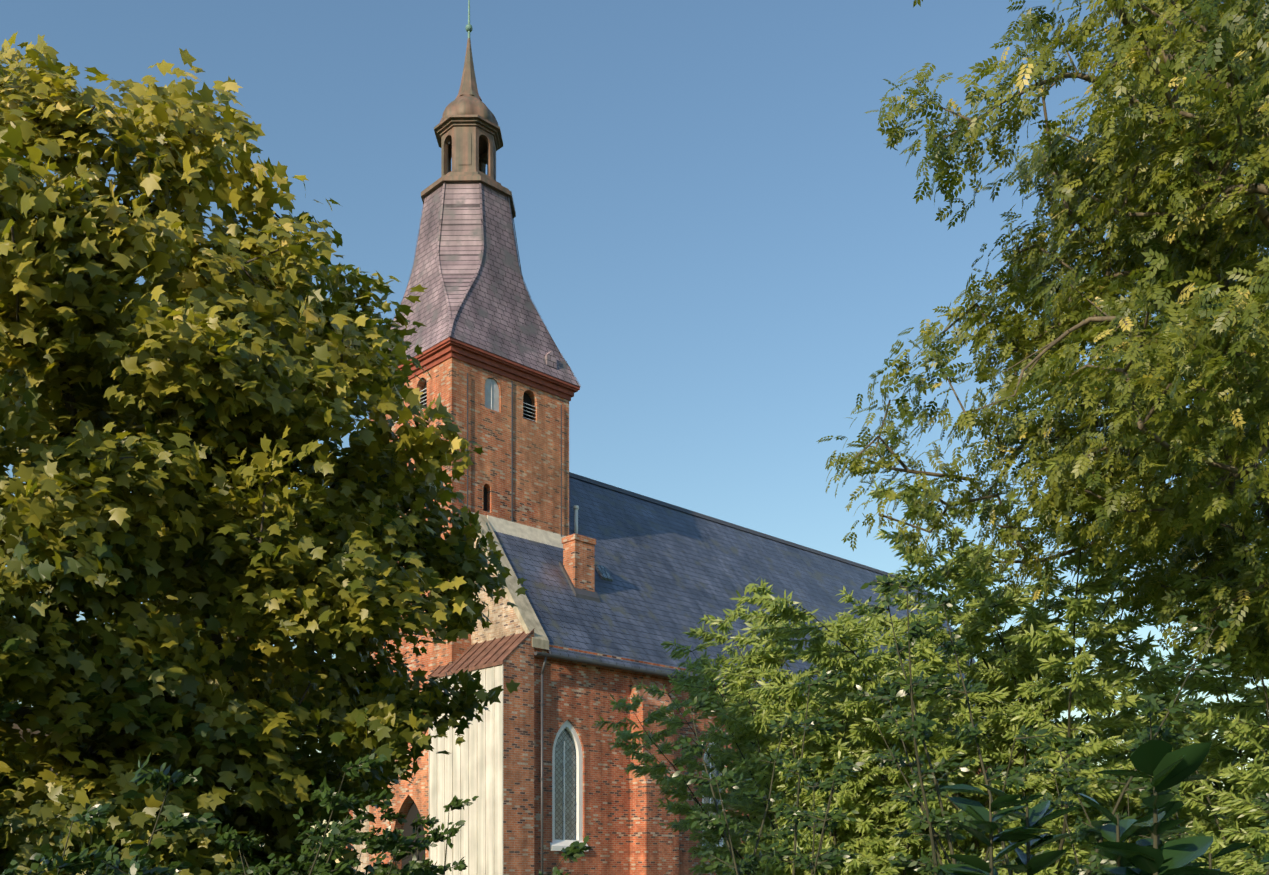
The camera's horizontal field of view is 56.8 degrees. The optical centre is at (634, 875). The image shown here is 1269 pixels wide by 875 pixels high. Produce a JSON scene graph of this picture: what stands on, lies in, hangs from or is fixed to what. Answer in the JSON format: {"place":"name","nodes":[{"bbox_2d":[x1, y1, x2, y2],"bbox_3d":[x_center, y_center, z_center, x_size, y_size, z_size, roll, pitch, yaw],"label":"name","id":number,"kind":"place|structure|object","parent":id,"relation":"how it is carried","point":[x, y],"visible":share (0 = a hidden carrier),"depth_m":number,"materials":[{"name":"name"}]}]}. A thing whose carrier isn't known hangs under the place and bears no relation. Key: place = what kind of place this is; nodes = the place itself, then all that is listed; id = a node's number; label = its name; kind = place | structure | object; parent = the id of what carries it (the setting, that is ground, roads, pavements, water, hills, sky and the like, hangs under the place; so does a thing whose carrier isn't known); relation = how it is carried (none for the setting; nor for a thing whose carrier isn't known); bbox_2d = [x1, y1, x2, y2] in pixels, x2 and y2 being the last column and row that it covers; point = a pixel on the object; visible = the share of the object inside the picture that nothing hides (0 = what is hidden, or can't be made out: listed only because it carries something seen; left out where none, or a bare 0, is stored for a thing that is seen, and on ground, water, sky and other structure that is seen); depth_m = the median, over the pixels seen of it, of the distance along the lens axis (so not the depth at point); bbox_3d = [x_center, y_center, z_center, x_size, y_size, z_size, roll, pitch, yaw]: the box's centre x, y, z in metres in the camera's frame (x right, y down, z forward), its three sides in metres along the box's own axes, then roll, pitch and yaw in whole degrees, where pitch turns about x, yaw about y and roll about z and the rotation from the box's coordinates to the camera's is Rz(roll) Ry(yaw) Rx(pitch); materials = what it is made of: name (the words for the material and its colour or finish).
{"place":"outdoors","nodes":[
{"label":"outdoors","id":0,"kind":"place"},
{"bbox_2d":[0,701,20,828],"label":"hedge leaves","id":1,"kind":"object","parent":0,"point":[5,708],"depth_m":10.43,"materials":[{"name":"green plant"}]},
{"bbox_2d":[0,753,220,874],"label":"hedge leaves","id":2,"kind":"object","parent":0,"point":[181,822],"depth_m":8.03,"materials":[{"name":"green plant"}]},
{"bbox_2d":[0,31,527,874],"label":"maple tree","id":3,"kind":"object","parent":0,"point":[360,567],"depth_m":11.67,"materials":[{"name":"green plant"}]},
{"bbox_2d":[215,753,437,874],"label":"hedge leaves","id":4,"kind":"object","parent":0,"point":[384,841],"depth_m":10.66,"materials":[{"name":"green plant"}]},
{"bbox_2d":[298,795,591,874],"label":"hedge leaves","id":5,"kind":"object","parent":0,"point":[574,848],"depth_m":12.40,"materials":[{"name":"green plant"}]},
{"bbox_2d":[0,0,1268,862],"label":"sky","id":6,"kind":"structure","parent":0,"point":[718,239],"materials":[{"name":"blue"}]},
{"bbox_2d":[939,740,1268,874],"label":"laurel shrub","id":7,"kind":"object","parent":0,"point":[1163,764],"depth_m":2.91,"materials":[{"name":"green plant"}]},
{"label":"ground","id":8,"kind":"structure","parent":0,"visible":0},
{"bbox_2d":[353,537,523,873],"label":"gable wall","id":9,"kind":"structure","parent":8,"relation":"on","point":[503,619],"depth_m":48.90,"materials":[{"name":"brick"}]},
{"bbox_2d":[471,512,548,649],"bbox_3d":[-8.976,-14.576,52.467,0.870,10.955,15.000,0,0,-44],"label":"gable coping","id":10,"kind":"object","parent":9,"relation":"attached to","point":[526,616],"visible":0.29,"depth_m":47.87,"materials":[{"name":"stone"}]},
{"bbox_2d":[369,357,568,872],"bbox_3d":[-7.586,-10.349,53.813,6.500,24.000,6.500,0,0,-44],"label":"tower shaft","id":11,"kind":"object","parent":8,"relation":"on","point":[537,474],"visible":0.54,"depth_m":51.23,"materials":[{"name":"red brick"}]},
{"bbox_2d":[398,383,531,868],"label":"window openings","id":12,"kind":"object","parent":11,"relation":"in","point":[413,811],"visible":0.19,"depth_m":52.25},
{"bbox_2d":[395,388,535,422],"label":"louvers","id":13,"kind":"object","parent":12,"relation":"in","point":[523,406],"visible":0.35,"depth_m":51.99,"materials":[{"name":"wood"}]},
{"bbox_2d":[387,182,579,386],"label":"tower roof","id":14,"kind":"structure","parent":11,"relation":"on","point":[497,314],"depth_m":51.69,"materials":[{"name":"grey tile"}]},
{"bbox_2d":[544,350,556,368],"bbox_3d":[-3.887,-23.224,52.941,0.560,0.750,0.500,0,0,-44],"label":"spire dormer","id":15,"kind":"object","parent":14,"relation":"attached to","point":[550,359],"visible":0.47,"depth_m":52.74,"materials":[{"name":"grey metal"}]},
{"bbox_2d":[392,182,580,385],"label":"roof ridge seams","id":16,"kind":"object","parent":11,"relation":"on","point":[451,321],"visible":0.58,"depth_m":51.47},
{"bbox_2d":[421,115,515,217],"bbox_3d":[-7.586,-32.274,53.813,4.100,3.250,4.100,0,0,-44],"label":"lantern","id":17,"kind":"object","parent":16,"relation":"on","point":[472,138],"visible":0.67,"depth_m":52.65,"materials":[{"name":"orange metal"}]},
{"bbox_2d":[449,142,486,163],"bbox_3d":[-7.586,-32.549,53.813,2.200,1.200,0.800,0,0,-44],"label":"lantern bell","id":18,"kind":"object","parent":17,"relation":"attached to","point":[480,158],"visible":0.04,"depth_m":54.27,"materials":[{"name":"brown metal"}]},
{"bbox_2d":[440,38,497,125],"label":"spire","id":19,"kind":"structure","parent":17,"relation":"on","point":[467,100],"depth_m":53.13,"materials":[{"name":"brown metal"}]},
{"bbox_2d":[465,0,472,37],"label":"finial","id":20,"kind":"object","parent":17,"relation":"on","point":[468,28],"visible":0.96,"depth_m":53.77,"materials":[{"name":"teal metal"}]},
{"bbox_2d":[396,337,579,400],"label":"tower cornice","id":21,"kind":"structure","parent":11,"relation":"attached to","point":[440,354],"depth_m":50.72,"materials":[{"name":"red brick"}]},
{"bbox_2d":[485,379,498,411],"bbox_3d":[-6.192,-20.799,50.778,0.810,1.360,0.080,0,0,-44],"label":"window","id":22,"kind":"structure","parent":11,"relation":"attached to","point":[491,395],"depth_m":50.75,"materials":[{"name":"grey glass"}]},
{"bbox_2d":[467,373,561,536],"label":"lightning conductor strips","id":23,"kind":"object","parent":11,"relation":"attached to","point":[512,453],"visible":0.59,"depth_m":51.40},
{"bbox_2d":[487,515,564,547],"bbox_3d":[-4.477,-15.121,52.077,4.950,0.716,0.280,0,0,-44],"label":"tower flashing","id":24,"kind":"object","parent":11,"relation":"attached to","point":[524,531],"visible":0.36,"depth_m":51.74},
{"bbox_2d":[430,630,533,874],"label":"corner block","id":25,"kind":"structure","parent":8,"relation":"on","point":[518,780],"depth_m":46.68,"materials":[{"name":"wood"}]},
{"bbox_2d":[429,664,502,874],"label":"zinc seams","id":26,"kind":"object","parent":25,"relation":"attached to","point":[468,786],"visible":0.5,"depth_m":47.00,"materials":[{"name":"beige metal"}]},
{"bbox_2d":[427,628,534,678],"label":"block cap seams","id":27,"kind":"object","parent":25,"relation":"on","point":[483,666],"visible":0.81,"depth_m":47.63,"materials":[{"name":"metal"}]},
{"bbox_2d":[344,656,1009,874],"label":"nave walls","id":28,"kind":"structure","parent":8,"relation":"on","point":[578,697],"depth_m":49.48,"materials":[{"name":"red brick"}]},
{"bbox_2d":[550,720,724,850],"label":"nave window frames","id":29,"kind":"structure","parent":28,"relation":"in","point":[557,845],"depth_m":48.84,"materials":[{"name":"white paint"}]},
{"bbox_2d":[555,728,718,842],"bbox_3d":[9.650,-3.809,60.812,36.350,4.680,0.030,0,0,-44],"label":"window","id":30,"kind":"structure","parent":29,"relation":"in","point":[570,791],"depth_m":48.79,"materials":[{"name":"grey glass"}]},
{"bbox_2d":[494,477,983,717],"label":"roof","id":31,"kind":"structure","parent":28,"relation":"on","point":[674,574],"depth_m":57.64,"materials":[{"name":"tile"}]},
{"bbox_2d":[562,534,595,591],"bbox_3d":[-2.469,-13.454,52.087,1.250,2.989,0.900,0,0,-44],"label":"chimney","id":32,"kind":"object","parent":31,"relation":"on","point":[579,558],"visible":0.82,"depth_m":51.74,"materials":[{"name":"brick"}]},
{"bbox_2d":[573,505,578,533],"bbox_3d":[-2.727,-16.420,54.761,0.260,1.620,0.247,0,0,-44],"label":"flue pipe","id":33,"kind":"object","parent":32,"relation":"on","point":[575,508],"visible":0.81,"depth_m":54.68,"materials":[{"name":"grey metal"}]},
{"bbox_2d":[559,561,599,601],"bbox_3d":[-2.434,-12.997,52.051,1.430,1.819,1.140,0,0,-44],"label":"chimney flashing","id":34,"kind":"object","parent":31,"relation":"on","point":[585,594],"visible":0.36,"depth_m":51.66,"materials":[{"name":"grey metal"}]},
{"bbox_2d":[595,564,612,580],"bbox_3d":[-1.424,-13.892,53.919,0.680,0.777,0.588,0,0,-44],"label":"roof skylight","id":35,"kind":"object","parent":31,"relation":"on","point":[603,572],"visible":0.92,"depth_m":53.81,"materials":[{"name":"blue glass"}]},
{"bbox_2d":[569,472,922,586],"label":"ridge cap","id":36,"kind":"object","parent":31,"relation":"on","point":[636,495],"visible":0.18,"depth_m":65.68,"materials":[{"name":"metal"}]},
{"bbox_2d":[534,651,992,872],"bbox_3d":[10.428,-3.619,60.799,40.300,10.540,0.530,0,0,-44],"label":"gutter and downpipe","id":37,"kind":"object","parent":28,"relation":"attached to","point":[545,655],"visible":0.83,"depth_m":47.19,"materials":[{"name":"metal"}]},
{"bbox_2d":[534,645,992,732],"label":"cornice","id":38,"kind":"structure","parent":28,"relation":"attached to","point":[576,650],"depth_m":49.59,"materials":[{"name":"zinc"}]},
{"bbox_2d":[678,673,852,874],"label":"shrub branches","id":39,"kind":"object","parent":8,"relation":"on","point":[731,850],"visible":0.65,"depth_m":9.31,"materials":[{"name":"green plant"}]},
{"bbox_2d":[671,667,864,874],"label":"dark shrub leaves","id":40,"kind":"object","parent":39,"relation":"attached to","point":[728,779],"visible":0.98,"depth_m":9.28,"materials":[{"name":"green plant"}]},
{"bbox_2d":[592,597,945,874],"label":"willow shrub leaves","id":41,"kind":"object","parent":8,"relation":"on","point":[626,735],"visible":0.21,"depth_m":22.38,"materials":[{"name":"green plant"}]},
{"bbox_2d":[630,704,986,874],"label":"buttresses","id":42,"kind":"structure","parent":8,"relation":"on","point":[654,847],"depth_m":50.63,"materials":[{"name":"brick"}]},
{"bbox_2d":[629,677,773,783],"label":"buttress caps","id":43,"kind":"object","parent":42,"relation":"on","point":[654,701],"visible":0.08,"depth_m":50.87,"materials":[{"name":"brick"}]},
{"bbox_2d":[672,578,960,874],"bbox_3d":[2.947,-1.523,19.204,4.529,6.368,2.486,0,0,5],"label":"shrub","id":44,"kind":"object","parent":8,"relation":"on","point":[769,815],"visible":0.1,"depth_m":19.26,"materials":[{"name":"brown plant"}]},
{"bbox_2d":[661,496,1181,874],"bbox_3d":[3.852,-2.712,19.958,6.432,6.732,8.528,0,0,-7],"label":"willow shrub leaves","id":45,"kind":"object","parent":8,"relation":"on","point":[926,652],"visible":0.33,"depth_m":18.02,"materials":[{"name":"green plant"}]},
{"bbox_2d":[731,450,1245,874],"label":"tree","id":46,"kind":"object","parent":8,"relation":"on","point":[1054,637],"visible":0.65,"depth_m":17.21,"materials":[{"name":"green plant"}]},
{"bbox_2d":[862,580,1221,874],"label":"tree branches","id":47,"kind":"object","parent":8,"relation":"on","point":[933,836],"visible":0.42,"depth_m":9.04,"materials":[{"name":"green plant"}]},
{"bbox_2d":[847,574,1234,874],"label":"dark shrub","id":48,"kind":"object","parent":47,"relation":"on","point":[921,723],"visible":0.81,"depth_m":9.01,"materials":[{"name":"green plant"}]},
{"bbox_2d":[816,0,1268,683],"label":"ash tree","id":49,"kind":"object","parent":8,"relation":"on","point":[1236,36],"depth_m":12.65,"materials":[{"name":"green plant"}]},
{"bbox_2d":[946,581,1218,818],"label":"tree branches","id":50,"kind":"object","parent":8,"relation":"on","point":[1115,711],"visible":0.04,"depth_m":19.19,"materials":[{"name":"brown plant"}]},
{"bbox_2d":[914,563,1238,858],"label":"shrub leaves","id":51,"kind":"object","parent":50,"relation":"on","point":[1153,657],"depth_m":18.89,"materials":[{"name":"green plant"}]},
{"bbox_2d":[1033,700,1268,874],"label":"tree branches","id":52,"kind":"object","parent":8,"relation":"on","point":[1151,837],"visible":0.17,"depth_m":9.59,"materials":[{"name":"brown plant"}]},
{"bbox_2d":[1027,693,1268,874],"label":"shrub leaves","id":53,"kind":"object","parent":52,"relation":"on","point":[1164,733],"visible":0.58,"depth_m":9.49,"materials":[{"name":"green plant"}]},
{"bbox_2d":[1085,607,1268,868],"bbox_3d":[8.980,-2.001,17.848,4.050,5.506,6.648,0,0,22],"label":"shrub","id":54,"kind":"object","parent":8,"relation":"on","point":[1225,756],"visible":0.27,"depth_m":17.55,"materials":[{"name":"green plant"}]},
{"bbox_2d":[1120,556,1268,874],"bbox_3d":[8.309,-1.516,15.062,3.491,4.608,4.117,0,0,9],"label":"shrub leaves","id":55,"kind":"object","parent":8,"relation":"on","point":[1258,779],"visible":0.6,"depth_m":14.51,"materials":[{"name":"green plant"}]},
{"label":"dark shrub stems","id":56,"kind":"object","parent":8,"relation":"on","visible":0},
{"bbox_2d":[1251,793,1268,809],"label":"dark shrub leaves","id":57,"kind":"object","parent":56,"relation":"on","point":[1264,804],"visible":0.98,"depth_m":9.82,"materials":[{"name":"green plant"}]},
{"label":"willow shrub stems","id":58,"kind":"object","parent":8,"relation":"on","visible":0},
{"bbox_2d":[704,695,884,869],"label":"branches","id":59,"kind":"object","parent":58,"relation":"on","point":[740,817],"depth_m":23.44,"materials":[{"name":"brown wood"}]},
{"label":"willow shrub stems","id":60,"kind":"object","parent":8,"relation":"on","visible":0},
{"bbox_2d":[1007,682,1232,866],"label":"shrub leaves","id":61,"kind":"object","parent":60,"relation":"on","point":[1129,691],"depth_m":23.99,"materials":[{"name":"green plant"}]}
]}

